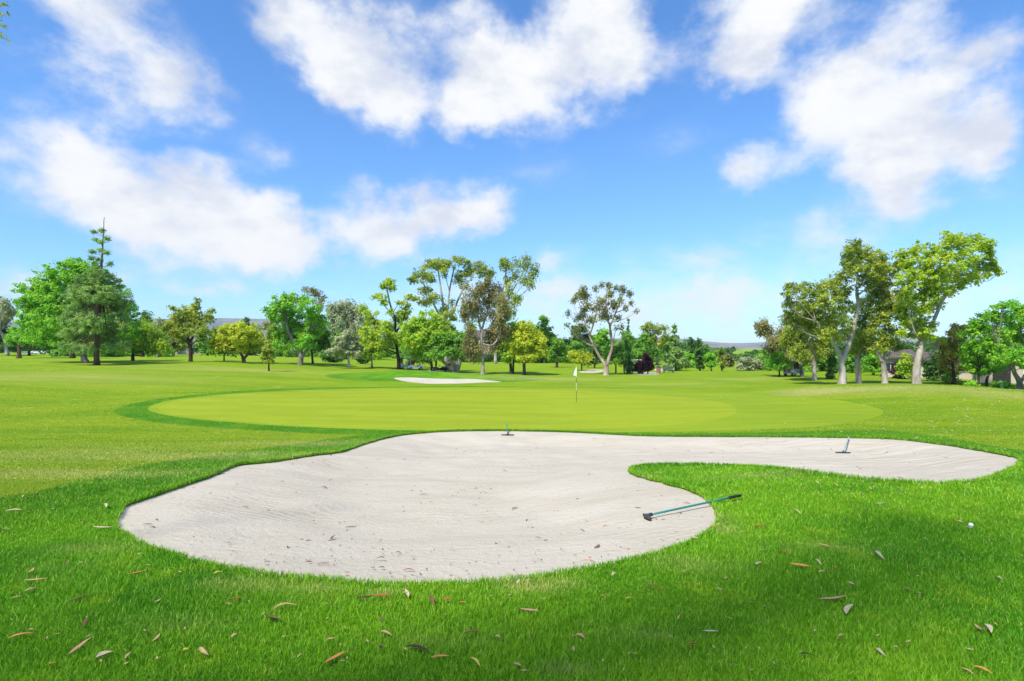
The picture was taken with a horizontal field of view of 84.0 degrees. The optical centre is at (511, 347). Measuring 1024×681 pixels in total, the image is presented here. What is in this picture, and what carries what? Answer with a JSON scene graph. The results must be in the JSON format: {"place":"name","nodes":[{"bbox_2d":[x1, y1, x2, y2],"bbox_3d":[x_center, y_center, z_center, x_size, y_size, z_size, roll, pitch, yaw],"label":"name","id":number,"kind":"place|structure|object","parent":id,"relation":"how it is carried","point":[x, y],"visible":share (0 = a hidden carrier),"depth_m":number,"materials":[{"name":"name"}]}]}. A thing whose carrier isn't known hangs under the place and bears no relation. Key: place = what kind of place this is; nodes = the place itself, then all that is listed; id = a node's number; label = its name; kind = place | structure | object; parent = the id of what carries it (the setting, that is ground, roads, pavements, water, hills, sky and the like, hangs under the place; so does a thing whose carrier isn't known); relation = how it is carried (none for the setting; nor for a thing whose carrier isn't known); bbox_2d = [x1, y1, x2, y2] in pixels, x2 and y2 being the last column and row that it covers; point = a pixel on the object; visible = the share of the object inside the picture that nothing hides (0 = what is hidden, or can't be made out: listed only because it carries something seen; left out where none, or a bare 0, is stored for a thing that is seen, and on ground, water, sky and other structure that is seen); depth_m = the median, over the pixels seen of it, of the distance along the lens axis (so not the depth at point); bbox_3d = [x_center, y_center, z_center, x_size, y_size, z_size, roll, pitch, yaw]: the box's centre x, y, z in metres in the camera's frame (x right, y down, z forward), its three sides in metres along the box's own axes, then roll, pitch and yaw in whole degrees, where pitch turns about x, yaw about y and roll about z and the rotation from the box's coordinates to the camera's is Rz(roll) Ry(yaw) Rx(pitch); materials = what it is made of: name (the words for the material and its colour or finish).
{"place":"outdoors","nodes":[
{"label":"outdoors","id":0,"kind":"place"},
{"bbox_2d":[5,318,386,341],"bbox_3d":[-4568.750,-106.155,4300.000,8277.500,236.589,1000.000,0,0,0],"label":"hills","id":1,"kind":"structure","parent":0,"point":[219,322],"depth_m":4121.05,"materials":[{"name":"plant"}]},
{"bbox_2d":[0,349,1023,680],"bbox_3d":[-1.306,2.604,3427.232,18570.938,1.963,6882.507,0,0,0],"label":"ground","id":2,"kind":"structure","parent":0,"point":[154,375],"depth_m":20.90,"materials":[{"name":"plant"}]},
{"bbox_2d":[0,2,9,43],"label":"eucalyptus tree","id":3,"kind":"object","parent":2,"relation":"on","point":[2,13],"visible":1,"depth_m":5.19,"materials":[{"name":"green plant"}]},
{"bbox_2d":[0,321,16,352],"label":"background tree","id":4,"kind":"object","parent":2,"relation":"on","point":[4,331],"visible":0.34,"depth_m":155.66,"materials":[{"name":"green plant"}]},
{"bbox_2d":[0,295,18,355],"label":"eucalyptus tree","id":5,"kind":"object","parent":2,"relation":"on","point":[7,313],"visible":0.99,"depth_m":149.59,"materials":[{"name":"green plant"}]},
{"bbox_2d":[3,323,51,357],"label":"tree","id":6,"kind":"object","parent":2,"relation":"on","point":[13,336],"visible":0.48,"depth_m":115.74,"materials":[{"name":"green plant"}]},
{"bbox_2d":[13,345,41,355],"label":"background tree","id":7,"kind":"object","parent":2,"relation":"on","point":[28,350],"visible":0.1,"depth_m":157.29,"materials":[{"name":"green plant"}]},
{"bbox_2d":[37,340,69,353],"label":"background tree","id":8,"kind":"object","parent":2,"relation":"on","point":[49,346],"visible":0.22,"depth_m":156.64,"materials":[{"name":"green plant"}]},
{"bbox_2d":[9,255,144,362],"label":"leafy tree","id":9,"kind":"object","parent":2,"relation":"on","point":[41,298],"visible":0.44,"depth_m":79.74,"materials":[{"name":"green plant"}]},
{"bbox_2d":[54,217,136,364],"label":"pine tree","id":10,"kind":"object","parent":2,"relation":"on","point":[97,301],"visible":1,"depth_m":69.58,"materials":[{"name":"green plant"}]},
{"bbox_2d":[118,316,172,360],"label":"willow tree","id":11,"kind":"object","parent":2,"relation":"on","point":[151,342],"visible":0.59,"depth_m":92.02,"materials":[{"name":"green plant"}]},
{"bbox_2d":[137,310,155,356],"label":"evergreen tree","id":12,"kind":"object","parent":2,"relation":"on","point":[144,315],"visible":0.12,"depth_m":134.18,"materials":[{"name":"green plant"}]},
{"bbox_2d":[149,317,173,356],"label":"grey tree","id":13,"kind":"object","parent":2,"relation":"on","point":[157,320],"visible":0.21,"depth_m":127.22,"materials":[{"name":"green plant"}]},
{"bbox_2d":[168,319,193,354],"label":"background tree","id":14,"kind":"object","parent":2,"relation":"on","point":[182,346],"visible":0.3,"depth_m":157.31,"materials":[{"name":"green plant"}]},
{"bbox_2d":[161,297,216,361],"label":"olive tree","id":15,"kind":"object","parent":2,"relation":"on","point":[192,320],"visible":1,"depth_m":83.63,"materials":[{"name":"green plant"}]},
{"bbox_2d":[194,326,216,355],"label":"background tree","id":16,"kind":"object","parent":2,"relation":"on","point":[201,345],"visible":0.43,"depth_m":156.94,"materials":[{"name":"green plant"}]},
{"bbox_2d":[206,345,237,360],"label":"tree","id":17,"kind":"object","parent":2,"relation":"on","point":[212,352],"visible":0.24,"depth_m":92.40,"materials":[{"name":"green plant"}]},
{"bbox_2d":[206,320,266,362],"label":"yellow tree","id":18,"kind":"object","parent":2,"relation":"on","point":[237,337],"visible":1,"depth_m":82.12,"materials":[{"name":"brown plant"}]},
{"bbox_2d":[260,327,275,370],"bbox_3d":[-27.376,0.200,63.899,1.726,5.088,2.196,0,0,-42],"label":"sapling","id":19,"kind":"object","parent":2,"relation":"on","point":[265,358],"visible":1,"depth_m":63.72,"materials":[{"name":"green plant"}]},
{"bbox_2d":[262,318,287,344],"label":"background tree","id":20,"kind":"object","parent":2,"relation":"on","point":[266,324],"visible":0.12,"depth_m":157.64,"materials":[{"name":"green plant"}]},
{"bbox_2d":[259,291,329,364],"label":"leafy tree","id":21,"kind":"object","parent":2,"relation":"on","point":[305,332],"visible":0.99,"depth_m":81.79,"materials":[{"name":"green plant"}]},
{"bbox_2d":[300,286,327,354],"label":"eucalyptus tree","id":22,"kind":"object","parent":2,"relation":"on","point":[316,294],"visible":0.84,"depth_m":139.76,"materials":[{"name":"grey plant"}]},
{"bbox_2d":[309,326,333,363],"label":"shade tree","id":23,"kind":"object","parent":2,"relation":"on","point":[323,342],"visible":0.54,"depth_m":87.48,"materials":[{"name":"green plant"}]},
{"bbox_2d":[319,353,343,362],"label":"shrub","id":24,"kind":"object","parent":2,"relation":"on","point":[329,358],"visible":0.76,"depth_m":95.77,"materials":[{"name":"green plant"}]},
{"bbox_2d":[322,328,363,368],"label":"olive tree","id":25,"kind":"object","parent":2,"relation":"on","point":[340,343],"visible":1,"depth_m":79.55,"materials":[{"name":"green plant"}]},
{"bbox_2d":[323,298,367,358],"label":"eucalyptus tree","id":26,"kind":"object","parent":2,"relation":"on","point":[336,312],"visible":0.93,"depth_m":117.97,"materials":[{"name":"green plant"}]},
{"bbox_2d":[351,354,370,363],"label":"shrub","id":27,"kind":"object","parent":2,"relation":"on","point":[363,360],"visible":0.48,"depth_m":95.65,"materials":[{"name":"green plant"}]},
{"bbox_2d":[352,318,378,345],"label":"background tree","id":28,"kind":"object","parent":2,"relation":"on","point":[364,332],"visible":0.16,"depth_m":156.68,"materials":[{"name":"green plant"}]},
{"bbox_2d":[360,342,382,367],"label":"tree","id":29,"kind":"object","parent":2,"relation":"on","point":[373,355],"visible":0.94,"depth_m":83.67,"materials":[{"name":"green plant"}]},
{"bbox_2d":[356,277,413,368],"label":"leafy tree","id":30,"kind":"object","parent":2,"relation":"on","point":[378,326],"visible":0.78,"depth_m":83.66,"materials":[{"name":"green plant"}]},
{"bbox_2d":[405,357,423,369],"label":"golf cart","id":31,"kind":"object","parent":2,"relation":"on","point":[409,366],"visible":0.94,"depth_m":84.55,"materials":[{"name":"white paint"}]},
{"bbox_2d":[398,308,458,370],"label":"shade tree","id":32,"kind":"object","parent":2,"relation":"on","point":[416,339],"visible":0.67,"depth_m":79.10,"materials":[{"name":"green plant"}]},
{"bbox_2d":[432,359,449,371],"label":"golf cart","id":33,"kind":"object","parent":2,"relation":"on","point":[442,368],"visible":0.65,"depth_m":78.56,"materials":[{"name":"black paint"}]},
{"bbox_2d":[423,330,469,372],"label":"gnarled tree","id":34,"kind":"object","parent":2,"relation":"on","point":[450,343],"visible":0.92,"depth_m":75.96,"materials":[{"name":"green plant"}]},
{"bbox_2d":[394,377,498,383],"bbox_3d":[-6.529,3.337,55.963,11.003,0.665,5.166,0,0,0],"label":"back sand bunker","id":35,"kind":"object","parent":2,"relation":"on","point":[431,380],"visible":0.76,"depth_m":57.12},
{"bbox_2d":[406,254,496,361],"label":"eucalyptus tree","id":36,"kind":"object","parent":2,"relation":"on","point":[440,266],"visible":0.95,"depth_m":128.16,"materials":[{"name":"green plant"}]},
{"bbox_2d":[49,346,880,372],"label":"undergrowth","id":37,"kind":"object","parent":2,"relation":"on","point":[279,353],"visible":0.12,"depth_m":134.84,"materials":[{"name":"green plant"}]},
{"bbox_2d":[467,330,497,359],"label":"house","id":38,"kind":"structure","parent":2,"relation":"on","point":[478,332],"depth_m":150.06,"materials":[{"name":"grey paint"}]},
{"bbox_2d":[457,274,512,374],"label":"eucalyptus tree","id":39,"kind":"object","parent":2,"relation":"on","point":[472,308],"visible":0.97,"depth_m":71.55,"materials":[{"name":"green plant"}]},
{"bbox_2d":[0,337,982,356],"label":"distant wood","id":40,"kind":"object","parent":2,"relation":"on","point":[727,350],"visible":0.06,"depth_m":246.82,"materials":[{"name":"green plant"}]},
{"bbox_2d":[495,321,519,373],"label":"shade tree","id":41,"kind":"object","parent":2,"relation":"on","point":[508,356],"visible":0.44,"depth_m":72.12,"materials":[{"name":"green plant"}]},
{"bbox_2d":[4,454,1022,670],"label":"leaf litter","id":42,"kind":"object","parent":2,"relation":"on","point":[367,640],"visible":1,"depth_m":3.29,"materials":[{"name":"plant"}]},
{"bbox_2d":[148,387,882,431],"bbox_3d":[-0.154,3.340,36.242,41.965,0.293,25.902,0,0,0],"label":"green apron","id":43,"kind":"object","parent":2,"relation":"on","point":[755,412],"visible":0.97,"depth_m":29.90,"materials":[{"name":"plant"}]},
{"bbox_2d":[158,388,736,429],"bbox_3d":[-3.574,3.360,35.553,33.491,0.313,23.673,0,0,0],"label":"putting green","id":44,"kind":"object","parent":43,"relation":"on","point":[456,409],"visible":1,"depth_m":31.48,"materials":[{"name":"plant"}]},
{"bbox_2d":[494,252,539,363],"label":"eucalyptus tree","id":45,"kind":"object","parent":2,"relation":"on","point":[524,281],"visible":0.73,"depth_m":121.55,"materials":[{"name":"green plant"}]},
{"bbox_2d":[509,319,549,374],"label":"yellow tree","id":46,"kind":"object","parent":2,"relation":"on","point":[530,339],"visible":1,"depth_m":70.62,"materials":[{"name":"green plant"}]},
{"bbox_2d":[527,314,558,362],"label":"background tree","id":47,"kind":"object","parent":2,"relation":"on","point":[544,328],"visible":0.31,"depth_m":129.75,"materials":[{"name":"green plant"}]},
{"bbox_2d":[545,336,570,367],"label":"shade tree","id":48,"kind":"object","parent":2,"relation":"on","point":[558,352],"visible":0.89,"depth_m":97.73,"materials":[{"name":"green plant"}]},
{"bbox_2d":[118,431,1016,584],"bbox_3d":[4.083,2.693,13.876,19.575,1.921,19.563,0,0,0],"label":"sand bunker","id":49,"kind":"object","parent":2,"relation":"on","point":[542,480],"visible":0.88,"depth_m":8.21},
{"bbox_2d":[129,438,1007,579],"bbox_3d":[3.935,2.673,13.312,18.467,1.889,18.106,0,0,0],"label":"sand debris","id":50,"kind":"object","parent":49,"relation":"on","point":[451,549],"visible":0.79,"depth_m":5.67,"materials":[{"name":"brown plant"}]},
{"bbox_2d":[643,494,741,520],"bbox_3d":[2.117,1.863,6.655,1.479,0.165,0.168,0,0,-29],"label":"bunker rake","id":51,"kind":"object","parent":49,"relation":"on","point":[647,516],"visible":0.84,"depth_m":6.55,"materials":[{"name":"plastic"}]},
{"bbox_2d":[566,340,586,362],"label":"shade tree","id":52,"kind":"object","parent":2,"relation":"on","point":[576,345],"visible":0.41,"depth_m":124.30,"materials":[{"name":"green plant"}]},
{"bbox_2d":[562,323,591,362],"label":"background tree","id":53,"kind":"object","parent":2,"relation":"on","point":[583,330],"visible":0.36,"depth_m":129.00,"materials":[{"name":"green plant"}]},
{"bbox_2d":[567,349,594,370],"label":"tree","id":54,"kind":"object","parent":2,"relation":"on","point":[576,356],"visible":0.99,"depth_m":83.56,"materials":[{"name":"yellow plant"}]},
{"bbox_2d":[582,344,602,367],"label":"shade tree","id":55,"kind":"object","parent":2,"relation":"on","point":[595,359],"visible":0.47,"depth_m":94.84,"materials":[{"name":"green plant"}]},
{"bbox_2d":[588,327,611,362],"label":"background tree","id":56,"kind":"object","parent":2,"relation":"on","point":[601,338],"visible":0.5,"depth_m":128.34,"materials":[{"name":"green plant"}]},
{"bbox_2d":[563,281,639,374],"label":"eucalyptus tree","id":57,"kind":"object","parent":2,"relation":"on","point":[583,294],"visible":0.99,"depth_m":70.49,"materials":[{"name":"green plant"}]},
{"bbox_2d":[602,341,633,373],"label":"shade tree","id":58,"kind":"object","parent":2,"relation":"on","point":[621,354],"visible":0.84,"depth_m":75.52,"materials":[{"name":"green plant"}]},
{"bbox_2d":[610,329,635,360],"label":"background tree","id":59,"kind":"object","parent":2,"relation":"on","point":[628,339],"visible":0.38,"depth_m":129.80,"materials":[{"name":"green plant"}]},
{"bbox_2d":[624,360,633,373],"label":"shrub","id":60,"kind":"object","parent":2,"relation":"on","point":[628,365],"visible":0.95,"depth_m":74.91,"materials":[{"name":"green plant"}]},
{"bbox_2d":[634,352,655,373],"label":"maroon tree","id":61,"kind":"object","parent":2,"relation":"on","point":[646,364],"visible":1,"depth_m":75.84,"materials":[{"name":"purple plant"}]},
{"bbox_2d":[631,332,662,362],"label":"shade tree","id":62,"kind":"object","parent":2,"relation":"on","point":[645,344],"visible":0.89,"depth_m":109.23,"materials":[{"name":"green plant"}]},
{"bbox_2d":[639,320,670,364],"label":"eucalyptus tree","id":63,"kind":"object","parent":2,"relation":"on","point":[655,331],"visible":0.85,"depth_m":111.92,"materials":[{"name":"green plant"}]},
{"bbox_2d":[658,334,686,358],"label":"background tree","id":64,"kind":"object","parent":2,"relation":"on","point":[666,347],"visible":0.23,"depth_m":129.41,"materials":[{"name":"green plant"}]},
{"bbox_2d":[668,323,680,355],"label":"conifer tree","id":65,"kind":"object","parent":2,"relation":"on","point":[673,342],"visible":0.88,"depth_m":104.91,"materials":[{"name":"green plant"}]},
{"bbox_2d":[660,347,690,370],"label":"bush","id":66,"kind":"object","parent":2,"relation":"on","point":[682,362],"visible":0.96,"depth_m":83.51,"materials":[{"name":"green plant"}]},
{"bbox_2d":[683,351,696,367],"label":"shade tree","id":67,"kind":"object","parent":2,"relation":"on","point":[690,356],"visible":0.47,"depth_m":99.46,"materials":[{"name":"green plant"}]},
{"bbox_2d":[687,337,695,362],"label":"conifer tree","id":68,"kind":"object","parent":2,"relation":"on","point":[690,343],"visible":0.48,"depth_m":107.69,"materials":[{"name":"green plant"}]},
{"bbox_2d":[693,337,705,370],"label":"conifer tree","id":69,"kind":"object","parent":2,"relation":"on","point":[699,358],"visible":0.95,"depth_m":83.89,"materials":[{"name":"green plant"}]},
{"bbox_2d":[702,352,718,370],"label":"leafy tree","id":70,"kind":"object","parent":2,"relation":"on","point":[709,359],"visible":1,"depth_m":81.81,"materials":[{"name":"green plant"}]},
{"bbox_2d":[717,346,726,370],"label":"columnar tree","id":71,"kind":"object","parent":2,"relation":"on","point":[721,356],"visible":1,"depth_m":83.69,"materials":[{"name":"green plant"}]},
{"bbox_2d":[723,353,734,366],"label":"shade tree","id":72,"kind":"object","parent":2,"relation":"on","point":[729,358],"visible":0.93,"depth_m":99.63,"materials":[{"name":"green plant"}]},
{"bbox_2d":[733,352,755,360],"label":"evergreen tree","id":73,"kind":"object","parent":2,"relation":"on","point":[736,357],"visible":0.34,"depth_m":149.35,"materials":[{"name":"green plant"}]},
{"bbox_2d":[734,356,762,370],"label":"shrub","id":74,"kind":"object","parent":2,"relation":"on","point":[748,363],"visible":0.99,"depth_m":85.59,"materials":[{"name":"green plant"}]},
{"bbox_2d":[753,349,769,365],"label":"shade tree","id":75,"kind":"object","parent":2,"relation":"on","point":[762,355],"visible":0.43,"depth_m":99.26,"materials":[{"name":"green plant"}]},
{"bbox_2d":[763,351,792,376],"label":"tree","id":76,"kind":"object","parent":2,"relation":"on","point":[778,361],"visible":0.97,"depth_m":65.61,"materials":[{"name":"green plant"}]},
{"bbox_2d":[753,310,805,376],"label":"eucalyptus tree","id":77,"kind":"object","parent":2,"relation":"on","point":[764,328],"visible":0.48,"depth_m":65.53,"materials":[{"name":"green plant"}]},
{"bbox_2d":[783,360,804,375],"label":"golf cart","id":78,"kind":"object","parent":2,"relation":"on","point":[792,371],"visible":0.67,"depth_m":67.60,"materials":[{"name":"silver metal"}]},
{"bbox_2d":[775,311,833,380],"bbox_3d":[31.004,-0.415,60.058,6.938,7.978,3.958,0,0,-30],"label":"eucalyptus tree","id":79,"kind":"object","parent":2,"relation":"on","point":[793,342],"visible":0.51,"depth_m":59.33,"materials":[{"name":"green plant"}]},
{"bbox_2d":[802,350,838,371],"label":"shade tree","id":80,"kind":"object","parent":2,"relation":"on","point":[820,365],"visible":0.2,"depth_m":81.87,"materials":[{"name":"green plant"}]},
{"bbox_2d":[825,351,837,378],"bbox_3d":[34.827,2.052,62.069,1.477,3.619,1.670,0,0,0],"label":"columnar shrub","id":81,"kind":"object","parent":2,"relation":"on","point":[831,361],"visible":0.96,"depth_m":61.72,"materials":[{"name":"green plant"}]},
{"bbox_2d":[779,237,891,383],"bbox_3d":[28.985,-3.172,50.817,11.100,13.345,6.840,0,0,0],"label":"eucalyptus tree","id":82,"kind":"object","parent":2,"relation":"on","point":[854,257],"visible":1,"depth_m":50.35,"materials":[{"name":"green plant"}]},
{"bbox_2d":[835,326,869,363],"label":"background tree","id":83,"kind":"object","parent":2,"relation":"on","point":[861,355],"visible":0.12,"depth_m":87.64,"materials":[{"name":"green plant"}]},
{"bbox_2d":[845,352,862,372],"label":"leafy tree","id":84,"kind":"object","parent":2,"relation":"on","point":[849,362],"visible":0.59,"depth_m":77.73,"materials":[{"name":"green plant"}]},
{"bbox_2d":[848,286,879,383],"bbox_3d":[33.507,-1.228,53.984,3.177,9.566,2.680,0,0,-43],"label":"eucalyptus tree","id":85,"kind":"object","parent":2,"relation":"on","point":[859,343],"visible":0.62,"depth_m":53.78,"materials":[{"name":"green plant"}]},
{"bbox_2d":[861,353,880,374],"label":"leafy tree","id":86,"kind":"object","parent":2,"relation":"on","point":[872,364],"visible":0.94,"depth_m":71.55,"materials":[{"name":"green plant"}]},
{"bbox_2d":[733,395,1022,494],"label":"leaf litter","id":87,"kind":"object","parent":2,"relation":"on","point":[903,425],"visible":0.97,"depth_m":24.01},
{"bbox_2d":[860,259,904,382],"bbox_3d":[33.884,-2.498,51.843,4.505,11.996,3.368,0,0,0],"label":"eucalyptus tree","id":88,"kind":"object","parent":2,"relation":"on","point":[883,309],"visible":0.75,"depth_m":51.69,"materials":[{"name":"green plant"}]},
{"bbox_2d":[888,362,901,378],"bbox_3d":[43.486,2.724,63.957,2.279,2.598,1.665,0,0,-29],"label":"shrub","id":89,"kind":"object","parent":2,"relation":"on","point":[892,371],"visible":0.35,"depth_m":63.74,"materials":[{"name":"green plant"}]},
{"bbox_2d":[881,349,922,377],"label":"house","id":90,"kind":"structure","parent":2,"relation":"on","point":[894,357],"depth_m":66.53,"materials":[{"name":"beige paint"}]},
{"bbox_2d":[894,352,913,378],"bbox_3d":[42.906,1.962,62.023,2.437,3.191,1.698,0,0,-30],"label":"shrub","id":91,"kind":"object","parent":2,"relation":"on","point":[903,365],"visible":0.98,"depth_m":61.74,"materials":[{"name":"green plant"}]},
{"bbox_2d":[921,350,949,380],"bbox_3d":[43.068,1.935,58.075,2.960,3.574,2.151,0,0,0],"label":"shrub","id":92,"kind":"object","parent":2,"relation":"on","point":[931,372],"visible":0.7,"depth_m":57.71,"materials":[{"name":"green plant"}]},
{"bbox_2d":[911,352,975,379],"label":"house","id":93,"kind":"structure","parent":2,"relation":"on","point":[966,375],"depth_m":62.53,"materials":[{"name":"beige paint"}]},
{"bbox_2d":[886,229,1006,383],"bbox_3d":[37.935,-3.286,49.459,11.438,13.602,6.928,0,0,0],"label":"leafy eucalyptus","id":94,"kind":"object","parent":2,"relation":"on","point":[931,284],"visible":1,"depth_m":48.90,"materials":[{"name":"green plant"}]},
{"bbox_2d":[927,321,970,383],"bbox_3d":[41.122,0.541,52.942,4.553,6.008,3.408,0,0,0],"label":"tree","id":95,"kind":"object","parent":2,"relation":"on","point":[949,347],"visible":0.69,"depth_m":52.87,"materials":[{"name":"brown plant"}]},
{"bbox_2d":[939,370,961,383],"bbox_3d":[41.774,2.710,53.983,2.302,1.975,1.741,0,0,0],"label":"shrub","id":96,"kind":"object","parent":2,"relation":"on","point":[944,379],"visible":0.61,"depth_m":53.89,"materials":[{"name":"green plant"}]},
{"bbox_2d":[953,309,1007,385],"bbox_3d":[41.080,-0.007,49.948,4.859,7.065,3.041,0,0,0],"label":"leafy tree","id":97,"kind":"object","parent":2,"relation":"on","point":[975,354],"visible":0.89,"depth_m":49.60,"materials":[{"name":"green plant"}]},
{"bbox_2d":[976,343,1023,383],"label":"house","id":98,"kind":"structure","parent":2,"relation":"on","point":[1006,374],"depth_m":53.29,"materials":[{"name":"beige paint"}]},
{"bbox_2d":[993,365,1010,382],"bbox_3d":[46.000,2.238,53.444,1.300,2.100,0.150,0,0,41],"label":"door","id":99,"kind":"structure","parent":98,"relation":"in","point":[1006,374],"depth_m":53.29,"materials":[{"name":"grey"}]},
{"bbox_2d":[989,379,1013,388],"bbox_3d":[40.418,3.054,46.949,1.905,1.012,1.592,0,0,0],"label":"shrub","id":100,"kind":"object","parent":2,"relation":"on","point":[998,384],"visible":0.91,"depth_m":46.63,"materials":[{"name":"green plant"}]},
{"bbox_2d":[981,297,1023,388],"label":"leafy tree","id":101,"kind":"object","parent":2,"relation":"on","point":[1005,352],"visible":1,"depth_m":45.87,"materials":[{"name":"green plant"}]},
{"bbox_2d":[0,0,1023,342],"label":"sky","id":102,"kind":"structure","parent":0,"point":[701,159],"materials":[{"name":"blue"}]},
{"bbox_2d":[609,336,981,348],"bbox_3d":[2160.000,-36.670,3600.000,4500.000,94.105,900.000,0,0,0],"label":"hills","id":103,"kind":"structure","parent":0,"point":[740,345],"depth_m":3344.25,"materials":[{"name":"grey"}]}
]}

